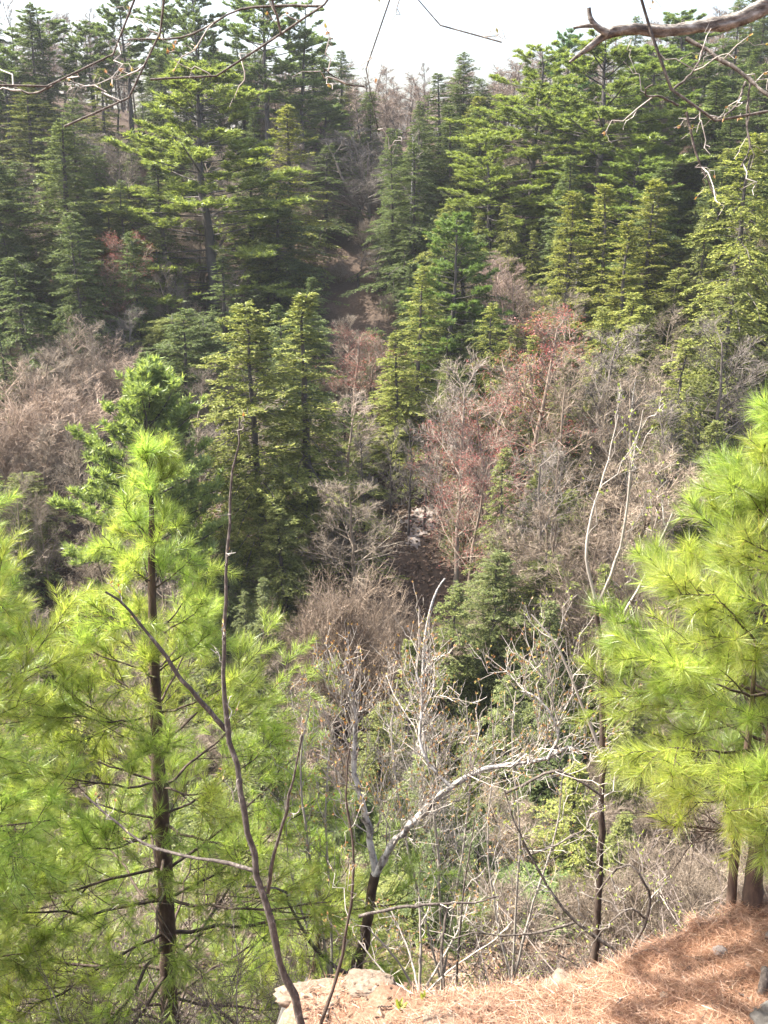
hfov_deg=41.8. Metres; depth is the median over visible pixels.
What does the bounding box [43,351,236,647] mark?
young pine
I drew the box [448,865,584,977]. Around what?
bare shrub
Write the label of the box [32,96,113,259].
hemlock tree
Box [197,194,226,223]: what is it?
bare shrub
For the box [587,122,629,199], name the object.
bare tree
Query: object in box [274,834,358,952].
bare shrub
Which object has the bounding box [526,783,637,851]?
bare shrub
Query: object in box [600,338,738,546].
drooping hemlock
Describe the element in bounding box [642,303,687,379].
bare tree
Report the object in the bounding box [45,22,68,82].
slim bare tree
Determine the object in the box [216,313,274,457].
hemlock tree
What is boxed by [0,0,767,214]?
overhanging tree
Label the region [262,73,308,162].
slim bare tree
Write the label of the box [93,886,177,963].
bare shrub
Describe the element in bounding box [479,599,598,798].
drooping hemlock
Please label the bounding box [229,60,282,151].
hemlock tree
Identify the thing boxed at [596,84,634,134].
slim bare tree
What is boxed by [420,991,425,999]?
green sprout
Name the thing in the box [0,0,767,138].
sky
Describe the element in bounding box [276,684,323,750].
bare shrub
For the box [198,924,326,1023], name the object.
bare shrub
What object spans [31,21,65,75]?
slim bare tree
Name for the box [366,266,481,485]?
hemlock tree
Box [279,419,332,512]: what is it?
drooping hemlock
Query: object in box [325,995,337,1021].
stick
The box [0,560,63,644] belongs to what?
drooping hemlock
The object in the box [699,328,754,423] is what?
hemlock tree
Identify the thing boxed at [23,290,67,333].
bare shrub
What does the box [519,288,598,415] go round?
bare tree
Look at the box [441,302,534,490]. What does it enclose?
drooping hemlock
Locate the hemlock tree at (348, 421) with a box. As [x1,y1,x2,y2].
[319,398,392,498]
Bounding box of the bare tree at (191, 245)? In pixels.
[171,205,240,300]
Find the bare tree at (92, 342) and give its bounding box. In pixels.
[63,310,122,440]
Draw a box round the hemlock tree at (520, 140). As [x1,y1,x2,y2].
[501,93,539,192]
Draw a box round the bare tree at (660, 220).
[631,201,673,244]
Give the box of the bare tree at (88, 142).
[70,131,130,204]
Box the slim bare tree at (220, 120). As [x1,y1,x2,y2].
[206,84,232,159]
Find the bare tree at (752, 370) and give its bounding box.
[635,307,767,526]
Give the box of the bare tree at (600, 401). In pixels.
[562,374,633,530]
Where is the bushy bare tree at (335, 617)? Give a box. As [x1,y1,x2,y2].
[258,552,454,742]
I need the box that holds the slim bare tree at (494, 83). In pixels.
[487,68,518,99]
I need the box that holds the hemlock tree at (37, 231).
[0,161,65,302]
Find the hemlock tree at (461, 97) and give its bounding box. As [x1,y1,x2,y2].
[432,52,489,181]
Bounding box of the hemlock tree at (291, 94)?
[270,75,312,183]
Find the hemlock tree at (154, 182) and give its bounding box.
[145,179,175,246]
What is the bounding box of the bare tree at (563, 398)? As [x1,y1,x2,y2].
[495,351,626,538]
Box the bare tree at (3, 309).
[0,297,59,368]
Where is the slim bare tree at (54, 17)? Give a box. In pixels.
[25,10,70,97]
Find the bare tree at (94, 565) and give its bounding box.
[59,499,141,650]
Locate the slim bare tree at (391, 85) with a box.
[382,79,408,129]
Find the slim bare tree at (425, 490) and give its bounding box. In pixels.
[412,419,436,530]
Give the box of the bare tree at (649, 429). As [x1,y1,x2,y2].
[621,381,689,487]
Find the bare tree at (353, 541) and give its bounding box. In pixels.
[287,476,410,626]
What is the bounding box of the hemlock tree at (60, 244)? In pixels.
[44,202,91,286]
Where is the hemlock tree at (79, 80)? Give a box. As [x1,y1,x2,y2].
[45,61,101,157]
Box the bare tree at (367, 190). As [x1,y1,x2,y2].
[300,122,404,230]
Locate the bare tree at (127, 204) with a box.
[106,178,141,236]
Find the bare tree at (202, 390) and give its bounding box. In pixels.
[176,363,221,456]
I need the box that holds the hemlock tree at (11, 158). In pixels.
[0,123,18,199]
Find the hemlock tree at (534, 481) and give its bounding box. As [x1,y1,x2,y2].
[488,470,572,656]
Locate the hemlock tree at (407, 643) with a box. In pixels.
[373,639,439,823]
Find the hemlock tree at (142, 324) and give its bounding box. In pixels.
[108,231,165,384]
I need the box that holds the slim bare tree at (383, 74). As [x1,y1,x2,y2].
[364,65,389,109]
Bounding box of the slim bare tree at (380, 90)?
[372,82,405,174]
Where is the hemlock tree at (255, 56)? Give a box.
[238,46,279,137]
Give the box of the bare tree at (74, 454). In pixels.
[44,418,99,541]
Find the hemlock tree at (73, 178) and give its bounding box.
[20,125,108,271]
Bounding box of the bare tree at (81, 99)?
[63,81,88,157]
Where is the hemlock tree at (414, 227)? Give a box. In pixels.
[337,143,443,309]
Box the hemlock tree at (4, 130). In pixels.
[0,90,28,144]
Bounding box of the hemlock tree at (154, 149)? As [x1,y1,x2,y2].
[141,136,174,197]
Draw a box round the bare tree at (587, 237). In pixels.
[573,211,600,307]
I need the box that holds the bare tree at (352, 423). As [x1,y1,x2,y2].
[296,386,387,527]
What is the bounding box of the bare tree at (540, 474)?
[493,434,596,621]
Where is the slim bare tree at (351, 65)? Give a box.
[332,58,358,116]
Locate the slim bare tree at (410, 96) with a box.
[398,77,420,137]
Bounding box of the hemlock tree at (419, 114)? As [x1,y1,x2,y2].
[368,100,446,263]
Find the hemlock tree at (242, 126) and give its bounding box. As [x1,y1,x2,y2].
[204,39,277,169]
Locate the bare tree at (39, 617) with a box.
[3,597,61,720]
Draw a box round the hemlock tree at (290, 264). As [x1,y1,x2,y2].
[214,182,349,333]
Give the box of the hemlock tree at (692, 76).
[663,35,722,124]
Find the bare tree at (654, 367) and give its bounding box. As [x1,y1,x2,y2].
[623,346,693,485]
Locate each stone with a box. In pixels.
[659,991,667,998]
[712,945,727,958]
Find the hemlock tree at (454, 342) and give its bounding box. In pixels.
[426,289,479,387]
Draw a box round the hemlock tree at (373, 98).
[350,89,389,172]
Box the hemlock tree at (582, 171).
[560,159,593,222]
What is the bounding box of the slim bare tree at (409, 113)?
[399,110,428,139]
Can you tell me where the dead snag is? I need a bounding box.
[418,578,444,746]
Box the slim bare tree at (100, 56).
[86,19,119,111]
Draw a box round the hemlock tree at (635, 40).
[605,15,651,147]
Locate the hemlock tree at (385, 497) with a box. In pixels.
[324,412,407,539]
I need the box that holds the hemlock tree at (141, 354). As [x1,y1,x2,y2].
[116,351,187,473]
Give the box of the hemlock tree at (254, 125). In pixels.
[236,113,274,225]
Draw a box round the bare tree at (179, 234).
[165,212,198,292]
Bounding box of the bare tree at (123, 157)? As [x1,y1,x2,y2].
[96,134,142,198]
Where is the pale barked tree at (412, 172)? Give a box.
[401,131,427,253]
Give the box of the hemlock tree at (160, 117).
[129,54,189,174]
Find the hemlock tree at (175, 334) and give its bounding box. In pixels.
[118,307,246,480]
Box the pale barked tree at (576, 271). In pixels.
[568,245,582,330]
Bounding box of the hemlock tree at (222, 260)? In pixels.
[186,256,271,401]
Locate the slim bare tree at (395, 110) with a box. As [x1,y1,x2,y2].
[383,87,402,127]
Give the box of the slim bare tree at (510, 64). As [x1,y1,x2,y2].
[502,58,524,126]
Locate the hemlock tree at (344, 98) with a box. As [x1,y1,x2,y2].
[327,85,372,174]
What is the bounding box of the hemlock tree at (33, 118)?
[2,89,54,181]
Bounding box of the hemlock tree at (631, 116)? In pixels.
[616,83,654,149]
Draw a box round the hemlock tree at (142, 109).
[125,86,153,163]
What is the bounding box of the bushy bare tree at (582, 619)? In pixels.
[524,498,704,740]
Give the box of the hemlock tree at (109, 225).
[74,203,170,344]
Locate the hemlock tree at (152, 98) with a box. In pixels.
[127,52,181,122]
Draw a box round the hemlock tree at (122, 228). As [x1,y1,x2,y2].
[98,179,171,362]
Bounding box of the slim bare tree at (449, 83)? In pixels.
[430,73,465,122]
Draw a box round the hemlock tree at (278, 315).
[239,303,333,499]
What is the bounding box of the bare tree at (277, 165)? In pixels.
[266,133,314,194]
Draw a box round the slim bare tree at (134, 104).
[116,56,145,132]
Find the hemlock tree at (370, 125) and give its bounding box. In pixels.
[343,102,390,202]
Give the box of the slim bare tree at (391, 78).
[373,64,399,136]
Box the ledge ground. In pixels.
[278,901,767,1023]
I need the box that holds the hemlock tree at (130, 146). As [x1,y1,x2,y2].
[113,143,153,233]
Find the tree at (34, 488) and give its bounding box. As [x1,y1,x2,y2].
[2,470,82,580]
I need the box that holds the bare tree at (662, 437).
[619,393,717,599]
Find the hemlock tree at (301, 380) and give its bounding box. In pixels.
[261,340,324,426]
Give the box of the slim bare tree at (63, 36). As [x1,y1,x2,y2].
[48,12,81,108]
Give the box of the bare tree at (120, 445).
[92,441,158,532]
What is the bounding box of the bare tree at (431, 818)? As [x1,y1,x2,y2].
[378,775,482,894]
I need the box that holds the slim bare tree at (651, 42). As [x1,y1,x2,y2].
[642,20,659,107]
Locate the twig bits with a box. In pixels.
[302,915,765,1023]
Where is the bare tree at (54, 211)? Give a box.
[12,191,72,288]
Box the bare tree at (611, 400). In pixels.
[575,363,646,495]
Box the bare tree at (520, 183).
[508,136,537,225]
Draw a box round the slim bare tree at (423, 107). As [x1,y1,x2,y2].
[394,91,441,123]
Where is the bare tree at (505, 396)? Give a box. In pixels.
[471,363,540,474]
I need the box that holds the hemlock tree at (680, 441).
[592,410,711,611]
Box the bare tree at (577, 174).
[558,153,604,194]
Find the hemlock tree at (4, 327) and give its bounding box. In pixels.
[0,238,36,359]
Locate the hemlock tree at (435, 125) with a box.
[401,72,460,203]
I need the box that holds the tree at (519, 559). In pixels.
[434,518,575,702]
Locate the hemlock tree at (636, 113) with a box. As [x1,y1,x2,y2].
[620,106,663,182]
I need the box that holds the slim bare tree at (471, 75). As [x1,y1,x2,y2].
[450,60,480,102]
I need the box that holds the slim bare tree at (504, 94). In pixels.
[482,86,512,166]
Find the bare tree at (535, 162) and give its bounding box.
[519,130,553,218]
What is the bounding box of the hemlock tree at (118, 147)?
[102,111,130,181]
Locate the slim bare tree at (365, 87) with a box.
[353,74,382,134]
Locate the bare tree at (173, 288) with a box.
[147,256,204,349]
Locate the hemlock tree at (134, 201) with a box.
[95,182,192,300]
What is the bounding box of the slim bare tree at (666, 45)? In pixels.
[645,19,669,78]
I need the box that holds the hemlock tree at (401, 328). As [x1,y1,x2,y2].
[383,270,422,354]
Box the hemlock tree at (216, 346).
[178,319,250,445]
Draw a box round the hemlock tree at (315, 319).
[298,277,346,408]
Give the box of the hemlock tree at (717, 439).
[638,419,763,598]
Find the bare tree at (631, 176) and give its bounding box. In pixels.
[608,138,677,226]
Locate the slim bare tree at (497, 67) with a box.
[478,63,513,118]
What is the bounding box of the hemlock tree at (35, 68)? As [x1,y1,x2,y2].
[9,14,71,115]
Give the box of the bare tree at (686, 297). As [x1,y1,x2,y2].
[661,274,708,320]
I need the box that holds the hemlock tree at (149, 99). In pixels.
[135,73,168,132]
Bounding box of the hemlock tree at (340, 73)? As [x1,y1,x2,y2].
[306,50,366,151]
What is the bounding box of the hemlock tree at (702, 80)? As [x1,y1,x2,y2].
[670,60,734,190]
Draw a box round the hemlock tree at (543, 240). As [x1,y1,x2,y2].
[505,224,590,302]
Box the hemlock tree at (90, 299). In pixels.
[23,211,137,376]
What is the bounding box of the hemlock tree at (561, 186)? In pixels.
[508,154,608,316]
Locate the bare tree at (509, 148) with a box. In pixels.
[502,122,526,162]
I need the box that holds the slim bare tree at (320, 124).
[305,92,333,168]
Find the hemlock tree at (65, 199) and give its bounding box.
[0,120,151,327]
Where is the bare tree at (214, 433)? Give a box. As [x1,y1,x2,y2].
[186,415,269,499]
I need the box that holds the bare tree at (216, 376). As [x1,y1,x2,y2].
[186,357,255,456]
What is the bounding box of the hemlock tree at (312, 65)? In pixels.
[274,46,354,166]
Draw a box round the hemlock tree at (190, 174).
[179,145,222,199]
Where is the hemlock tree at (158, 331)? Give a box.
[116,313,213,429]
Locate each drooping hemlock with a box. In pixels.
[0,476,64,599]
[0,553,73,709]
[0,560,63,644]
[3,722,42,824]
[23,685,123,829]
[93,612,192,708]
[108,727,203,900]
[137,775,251,934]
[173,776,199,852]
[176,619,254,776]
[181,538,269,698]
[212,704,340,872]
[217,590,271,706]
[225,713,281,807]
[233,428,275,500]
[234,576,297,731]
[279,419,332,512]
[298,759,348,847]
[335,701,416,838]
[346,788,447,904]
[358,749,490,901]
[360,583,500,777]
[386,827,471,951]
[395,205,485,338]
[400,359,491,506]
[404,268,487,379]
[434,447,537,654]
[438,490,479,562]
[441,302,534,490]
[442,756,504,864]
[444,213,506,317]
[444,721,493,793]
[446,803,509,934]
[456,742,516,820]
[457,672,552,841]
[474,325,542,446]
[475,335,566,493]
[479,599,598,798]
[482,203,539,317]
[501,230,548,318]
[511,761,625,912]
[513,230,598,359]
[515,488,616,663]
[524,178,593,275]
[548,305,681,467]
[551,305,660,481]
[562,563,646,770]
[572,292,672,433]
[572,811,663,931]
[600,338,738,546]
[623,277,767,476]
[627,267,712,421]
[635,132,767,427]
[639,208,756,389]
[641,741,719,849]
[664,148,760,274]
[671,528,767,691]
[675,629,695,705]
[687,670,764,825]
[704,209,767,342]
[721,145,767,247]
[724,638,767,729]
[745,278,767,380]
[745,355,767,401]
[745,556,767,643]
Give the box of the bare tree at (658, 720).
[608,670,695,771]
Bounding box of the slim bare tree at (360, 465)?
[345,431,387,548]
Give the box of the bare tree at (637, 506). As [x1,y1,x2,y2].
[542,441,719,618]
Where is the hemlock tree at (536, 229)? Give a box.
[532,106,576,234]
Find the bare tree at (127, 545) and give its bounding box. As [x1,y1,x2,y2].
[108,535,180,634]
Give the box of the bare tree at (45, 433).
[5,422,85,528]
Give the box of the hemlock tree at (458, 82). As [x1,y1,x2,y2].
[436,68,475,159]
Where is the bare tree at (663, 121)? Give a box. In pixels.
[639,93,692,162]
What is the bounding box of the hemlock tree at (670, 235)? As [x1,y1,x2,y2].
[570,167,723,355]
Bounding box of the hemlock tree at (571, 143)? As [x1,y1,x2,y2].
[567,90,607,188]
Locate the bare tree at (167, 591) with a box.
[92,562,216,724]
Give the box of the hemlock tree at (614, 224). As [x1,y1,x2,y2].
[580,150,640,251]
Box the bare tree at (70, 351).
[20,330,95,461]
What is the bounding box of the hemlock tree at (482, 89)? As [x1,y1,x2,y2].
[461,80,504,168]
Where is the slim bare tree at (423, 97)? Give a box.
[406,84,436,123]
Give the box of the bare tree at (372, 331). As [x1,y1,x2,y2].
[346,325,392,420]
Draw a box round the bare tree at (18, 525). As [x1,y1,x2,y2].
[0,469,62,590]
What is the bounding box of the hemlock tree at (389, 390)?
[343,332,455,502]
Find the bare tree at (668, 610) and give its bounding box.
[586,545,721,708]
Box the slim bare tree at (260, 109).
[242,74,281,139]
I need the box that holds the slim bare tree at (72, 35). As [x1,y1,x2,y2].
[54,10,93,101]
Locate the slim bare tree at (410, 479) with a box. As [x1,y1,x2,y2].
[393,419,421,535]
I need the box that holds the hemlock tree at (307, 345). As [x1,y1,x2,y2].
[261,310,356,472]
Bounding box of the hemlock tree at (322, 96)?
[304,51,356,162]
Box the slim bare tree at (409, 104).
[396,85,423,139]
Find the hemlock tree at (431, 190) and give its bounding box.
[397,130,447,242]
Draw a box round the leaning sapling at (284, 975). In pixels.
[83,411,307,1023]
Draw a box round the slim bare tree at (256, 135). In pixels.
[240,121,280,179]
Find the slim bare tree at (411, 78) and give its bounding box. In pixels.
[403,71,440,116]
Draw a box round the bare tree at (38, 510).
[15,490,69,599]
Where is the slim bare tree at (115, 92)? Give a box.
[91,48,134,139]
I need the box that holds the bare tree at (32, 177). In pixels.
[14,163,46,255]
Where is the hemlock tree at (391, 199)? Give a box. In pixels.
[346,128,430,299]
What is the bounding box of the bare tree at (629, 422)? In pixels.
[576,364,686,556]
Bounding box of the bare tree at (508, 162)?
[462,129,522,193]
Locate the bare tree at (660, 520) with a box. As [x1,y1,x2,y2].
[609,461,701,641]
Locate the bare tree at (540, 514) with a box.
[494,497,641,679]
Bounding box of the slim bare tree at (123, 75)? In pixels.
[116,43,143,110]
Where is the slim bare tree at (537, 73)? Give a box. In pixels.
[525,60,548,130]
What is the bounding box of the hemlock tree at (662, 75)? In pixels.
[653,58,669,129]
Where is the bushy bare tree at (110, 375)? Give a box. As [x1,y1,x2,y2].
[13,316,150,429]
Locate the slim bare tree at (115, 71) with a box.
[94,40,124,112]
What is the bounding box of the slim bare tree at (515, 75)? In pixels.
[505,62,525,105]
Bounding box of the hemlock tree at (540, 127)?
[505,61,567,210]
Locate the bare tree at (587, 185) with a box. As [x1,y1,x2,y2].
[577,170,594,217]
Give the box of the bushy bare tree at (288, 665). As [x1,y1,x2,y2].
[252,583,369,726]
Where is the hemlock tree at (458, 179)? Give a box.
[443,161,486,267]
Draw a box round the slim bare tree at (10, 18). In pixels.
[0,0,29,101]
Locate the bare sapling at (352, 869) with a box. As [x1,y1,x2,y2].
[313,706,367,1023]
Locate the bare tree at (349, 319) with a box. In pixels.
[323,313,370,414]
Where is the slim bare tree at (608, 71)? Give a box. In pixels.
[592,37,625,120]
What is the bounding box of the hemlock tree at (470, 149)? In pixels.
[445,107,525,224]
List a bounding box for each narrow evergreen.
[247,104,354,289]
[443,96,508,224]
[513,191,605,387]
[546,183,646,380]
[572,220,656,404]
[582,178,690,375]
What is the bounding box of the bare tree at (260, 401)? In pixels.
[247,376,275,423]
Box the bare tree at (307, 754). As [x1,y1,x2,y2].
[282,698,342,810]
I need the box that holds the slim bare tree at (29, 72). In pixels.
[8,49,45,131]
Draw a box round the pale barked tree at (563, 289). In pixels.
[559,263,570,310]
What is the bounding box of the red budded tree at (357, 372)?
[310,326,408,436]
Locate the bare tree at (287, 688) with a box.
[250,650,334,795]
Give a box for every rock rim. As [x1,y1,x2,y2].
[273,978,333,1008]
[343,968,397,997]
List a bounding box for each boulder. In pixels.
[276,977,307,1023]
[747,1000,767,1023]
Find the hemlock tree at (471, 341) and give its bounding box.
[435,320,495,445]
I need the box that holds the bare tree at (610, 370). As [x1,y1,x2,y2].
[543,321,674,503]
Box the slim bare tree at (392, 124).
[379,109,410,154]
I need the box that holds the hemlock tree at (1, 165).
[0,158,60,304]
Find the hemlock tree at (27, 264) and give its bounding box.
[0,160,78,360]
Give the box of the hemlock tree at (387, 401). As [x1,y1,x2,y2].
[366,359,411,453]
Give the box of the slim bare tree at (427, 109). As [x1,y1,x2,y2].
[406,94,441,141]
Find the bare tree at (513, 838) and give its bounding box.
[464,782,588,890]
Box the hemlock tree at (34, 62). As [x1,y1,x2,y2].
[4,3,79,152]
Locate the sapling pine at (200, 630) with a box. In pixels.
[0,426,494,1023]
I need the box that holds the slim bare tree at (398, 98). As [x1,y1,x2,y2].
[363,94,406,140]
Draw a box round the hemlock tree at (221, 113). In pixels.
[204,51,238,151]
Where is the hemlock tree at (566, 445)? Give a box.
[512,358,616,531]
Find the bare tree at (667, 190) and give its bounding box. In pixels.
[637,173,682,228]
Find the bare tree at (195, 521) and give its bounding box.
[176,479,205,563]
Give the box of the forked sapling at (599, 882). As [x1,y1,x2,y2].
[519,383,678,970]
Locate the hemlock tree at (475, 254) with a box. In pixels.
[393,233,549,415]
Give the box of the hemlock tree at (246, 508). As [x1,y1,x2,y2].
[172,300,351,626]
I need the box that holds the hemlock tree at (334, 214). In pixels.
[273,145,376,250]
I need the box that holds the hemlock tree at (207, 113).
[177,33,227,172]
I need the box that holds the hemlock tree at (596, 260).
[562,222,625,334]
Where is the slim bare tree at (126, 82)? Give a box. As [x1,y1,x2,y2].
[96,36,147,129]
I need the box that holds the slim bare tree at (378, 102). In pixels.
[372,95,387,123]
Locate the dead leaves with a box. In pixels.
[301,901,767,1023]
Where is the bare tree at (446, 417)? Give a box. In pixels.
[405,346,532,595]
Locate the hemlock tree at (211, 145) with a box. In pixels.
[187,123,224,187]
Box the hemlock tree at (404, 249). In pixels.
[385,230,418,315]
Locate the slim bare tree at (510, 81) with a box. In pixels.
[502,58,532,150]
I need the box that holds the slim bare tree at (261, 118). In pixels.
[250,94,277,146]
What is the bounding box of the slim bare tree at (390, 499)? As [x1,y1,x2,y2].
[370,423,412,539]
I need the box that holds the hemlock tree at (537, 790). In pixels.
[497,710,608,868]
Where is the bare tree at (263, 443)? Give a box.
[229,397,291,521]
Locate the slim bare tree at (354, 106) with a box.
[344,87,381,181]
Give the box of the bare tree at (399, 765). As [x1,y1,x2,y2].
[372,708,479,834]
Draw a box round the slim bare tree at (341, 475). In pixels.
[331,448,364,536]
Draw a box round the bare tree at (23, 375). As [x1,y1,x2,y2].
[1,345,95,425]
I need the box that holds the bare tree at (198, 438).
[183,424,228,561]
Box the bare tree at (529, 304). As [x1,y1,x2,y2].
[516,283,557,361]
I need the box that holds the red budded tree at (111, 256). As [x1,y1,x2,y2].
[78,228,158,354]
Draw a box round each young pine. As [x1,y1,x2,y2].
[0,482,115,1023]
[0,735,251,1023]
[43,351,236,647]
[185,826,439,1023]
[564,380,767,914]
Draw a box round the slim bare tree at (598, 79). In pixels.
[585,66,600,111]
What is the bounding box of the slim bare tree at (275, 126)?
[258,86,294,143]
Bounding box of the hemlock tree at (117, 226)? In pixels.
[104,195,131,268]
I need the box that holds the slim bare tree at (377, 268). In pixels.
[365,247,392,293]
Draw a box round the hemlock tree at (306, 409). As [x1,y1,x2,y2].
[220,292,409,608]
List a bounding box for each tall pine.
[0,43,54,161]
[3,1,100,127]
[53,20,131,133]
[81,0,171,147]
[126,0,191,124]
[140,0,251,171]
[203,0,329,196]
[256,0,344,194]
[522,28,609,144]
[607,8,749,175]
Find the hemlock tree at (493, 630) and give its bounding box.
[433,548,568,758]
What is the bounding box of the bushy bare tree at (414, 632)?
[340,590,459,751]
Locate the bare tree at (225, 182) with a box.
[188,146,247,213]
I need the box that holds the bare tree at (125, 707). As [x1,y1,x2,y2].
[90,680,193,778]
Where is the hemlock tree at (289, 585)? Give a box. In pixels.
[218,504,350,664]
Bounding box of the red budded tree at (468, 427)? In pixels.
[401,394,563,565]
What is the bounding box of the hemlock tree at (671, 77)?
[655,69,704,131]
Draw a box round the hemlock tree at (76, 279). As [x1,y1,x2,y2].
[47,214,121,404]
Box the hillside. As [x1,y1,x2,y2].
[0,96,767,1018]
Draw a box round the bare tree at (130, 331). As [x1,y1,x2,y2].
[98,305,158,370]
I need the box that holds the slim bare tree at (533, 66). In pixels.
[517,53,552,129]
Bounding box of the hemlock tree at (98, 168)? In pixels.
[81,151,121,241]
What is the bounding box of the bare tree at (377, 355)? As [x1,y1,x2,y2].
[360,338,407,425]
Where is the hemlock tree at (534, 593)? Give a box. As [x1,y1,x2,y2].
[493,550,623,741]
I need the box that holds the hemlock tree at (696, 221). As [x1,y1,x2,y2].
[665,189,718,261]
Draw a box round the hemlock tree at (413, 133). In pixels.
[377,128,443,222]
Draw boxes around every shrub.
[0,340,41,385]
[0,862,216,1023]
[0,888,68,998]
[0,889,125,1004]
[0,891,117,1023]
[0,942,229,1023]
[1,665,65,714]
[2,986,134,1023]
[3,931,147,1020]
[4,908,117,1023]
[4,951,200,1023]
[6,631,67,710]
[15,940,237,1023]
[16,817,126,897]
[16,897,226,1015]
[19,758,100,828]
[20,157,39,182]
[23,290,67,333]
[23,891,154,1023]
[23,944,101,1021]
[27,860,102,915]
[30,684,140,763]
[34,938,179,1021]
[42,547,147,620]
[43,903,229,1023]
[43,965,203,1023]
[52,976,198,1020]
[67,811,153,906]
[68,834,292,1022]
[71,298,122,331]
[73,160,105,194]
[75,566,113,608]
[75,770,186,841]
[82,960,178,1023]
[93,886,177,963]
[97,379,123,420]
[99,729,208,811]
[101,715,230,809]
[107,939,278,1023]
[120,909,280,1023]
[134,223,159,242]
[142,568,212,625]
[146,174,173,204]
[148,939,292,1023]
[150,982,273,1023]
[162,344,228,383]
[170,862,468,1023]
[174,209,199,230]
[174,241,193,263]
[182,217,203,246]
[184,719,267,799]
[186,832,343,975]
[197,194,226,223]
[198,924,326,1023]
[200,844,333,1008]
[203,453,251,496]
[204,965,280,1018]
[205,168,225,198]
[209,592,241,624]
[212,209,248,251]
[212,533,242,556]
[219,909,411,1009]
[223,958,335,1023]
[234,561,284,609]
[240,818,303,857]
[254,671,346,977]
[254,890,345,1015]
[262,634,307,668]
[266,703,316,762]
[268,833,348,939]
[270,659,327,695]
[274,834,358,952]
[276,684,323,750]
[282,483,338,536]
[285,284,301,311]
[286,204,327,236]
[297,747,375,815]
[308,527,369,587]
[310,373,363,411]
[312,324,342,357]
[318,354,344,379]
[324,261,363,284]
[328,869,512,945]
[332,851,370,904]
[333,866,533,993]
[334,327,390,363]
[346,351,384,394]
[348,217,376,252]
[356,244,380,271]
[358,857,501,991]
[360,629,505,986]
[365,610,406,654]
[374,403,440,453]
[375,292,397,318]
[398,354,432,390]
[398,941,541,994]
[400,616,472,682]
[402,886,608,990]
[413,731,625,956]
[422,819,534,878]
[422,935,620,993]
[444,822,710,973]
[446,641,590,984]
[446,810,746,971]
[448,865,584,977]
[449,948,587,986]
[452,808,495,993]
[458,940,542,992]
[459,613,514,670]
[460,922,672,985]
[465,903,603,987]
[480,216,505,245]
[491,224,520,261]
[504,931,624,982]
[515,519,559,571]
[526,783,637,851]
[531,242,551,260]
[540,871,589,929]
[541,873,655,966]
[552,801,664,883]
[558,753,619,807]
[564,853,677,958]
[572,819,671,955]
[599,921,629,959]
[602,831,741,943]
[605,794,684,872]
[608,784,747,879]
[625,862,722,942]
[644,695,733,757]
[645,592,722,637]
[655,842,716,898]
[656,892,686,940]
[661,259,697,295]
[672,835,767,920]
[693,726,765,762]
[714,858,743,907]
[747,568,761,595]
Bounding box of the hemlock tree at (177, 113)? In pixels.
[167,75,212,159]
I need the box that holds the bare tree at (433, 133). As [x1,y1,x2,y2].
[425,120,437,169]
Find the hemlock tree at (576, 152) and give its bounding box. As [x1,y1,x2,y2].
[567,75,591,166]
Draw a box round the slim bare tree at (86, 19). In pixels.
[77,18,113,108]
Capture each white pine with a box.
[75,58,311,343]
[271,109,369,182]
[399,211,515,418]
[416,127,560,285]
[427,38,621,256]
[499,29,713,262]
[561,147,684,313]
[577,44,722,211]
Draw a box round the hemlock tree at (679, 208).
[652,195,695,287]
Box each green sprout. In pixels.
[395,997,407,1010]
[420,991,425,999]
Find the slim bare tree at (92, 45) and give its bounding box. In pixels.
[77,7,104,108]
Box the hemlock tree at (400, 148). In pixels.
[361,129,420,258]
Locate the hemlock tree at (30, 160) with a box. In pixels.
[0,82,93,217]
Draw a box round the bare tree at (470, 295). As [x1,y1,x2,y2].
[450,259,489,347]
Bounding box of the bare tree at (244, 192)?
[227,169,269,225]
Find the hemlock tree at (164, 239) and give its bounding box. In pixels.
[120,163,221,338]
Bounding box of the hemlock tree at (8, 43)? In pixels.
[0,23,21,104]
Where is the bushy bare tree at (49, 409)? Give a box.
[0,356,126,498]
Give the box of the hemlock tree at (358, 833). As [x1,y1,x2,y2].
[327,791,394,898]
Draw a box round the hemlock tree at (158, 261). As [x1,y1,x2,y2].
[121,251,188,353]
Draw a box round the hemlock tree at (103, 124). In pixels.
[72,68,145,193]
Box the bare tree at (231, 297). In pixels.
[217,266,252,355]
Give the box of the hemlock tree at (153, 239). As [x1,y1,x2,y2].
[144,216,187,295]
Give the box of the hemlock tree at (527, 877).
[451,850,613,942]
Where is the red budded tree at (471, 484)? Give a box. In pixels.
[406,446,524,628]
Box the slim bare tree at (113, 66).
[82,31,120,108]
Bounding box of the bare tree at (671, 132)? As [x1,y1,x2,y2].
[658,129,673,171]
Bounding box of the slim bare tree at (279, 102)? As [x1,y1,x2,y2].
[258,72,299,130]
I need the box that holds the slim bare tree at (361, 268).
[343,250,372,287]
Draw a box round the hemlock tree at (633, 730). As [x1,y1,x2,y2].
[579,694,677,862]
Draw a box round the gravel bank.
[399,494,441,548]
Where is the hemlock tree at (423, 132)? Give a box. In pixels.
[400,111,443,178]
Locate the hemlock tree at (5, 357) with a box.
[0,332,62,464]
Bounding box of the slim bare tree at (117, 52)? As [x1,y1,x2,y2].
[115,23,126,108]
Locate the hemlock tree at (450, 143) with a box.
[405,105,512,271]
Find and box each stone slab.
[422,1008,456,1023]
[541,968,574,1019]
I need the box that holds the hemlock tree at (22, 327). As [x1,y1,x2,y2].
[0,257,109,434]
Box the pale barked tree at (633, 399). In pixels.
[610,366,641,548]
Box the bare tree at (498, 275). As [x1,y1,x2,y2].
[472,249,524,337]
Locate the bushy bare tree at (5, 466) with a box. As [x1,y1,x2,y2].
[0,403,80,509]
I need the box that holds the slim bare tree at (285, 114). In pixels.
[271,89,305,160]
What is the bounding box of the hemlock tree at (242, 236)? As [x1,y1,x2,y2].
[176,152,306,292]
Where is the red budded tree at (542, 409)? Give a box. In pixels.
[449,303,612,521]

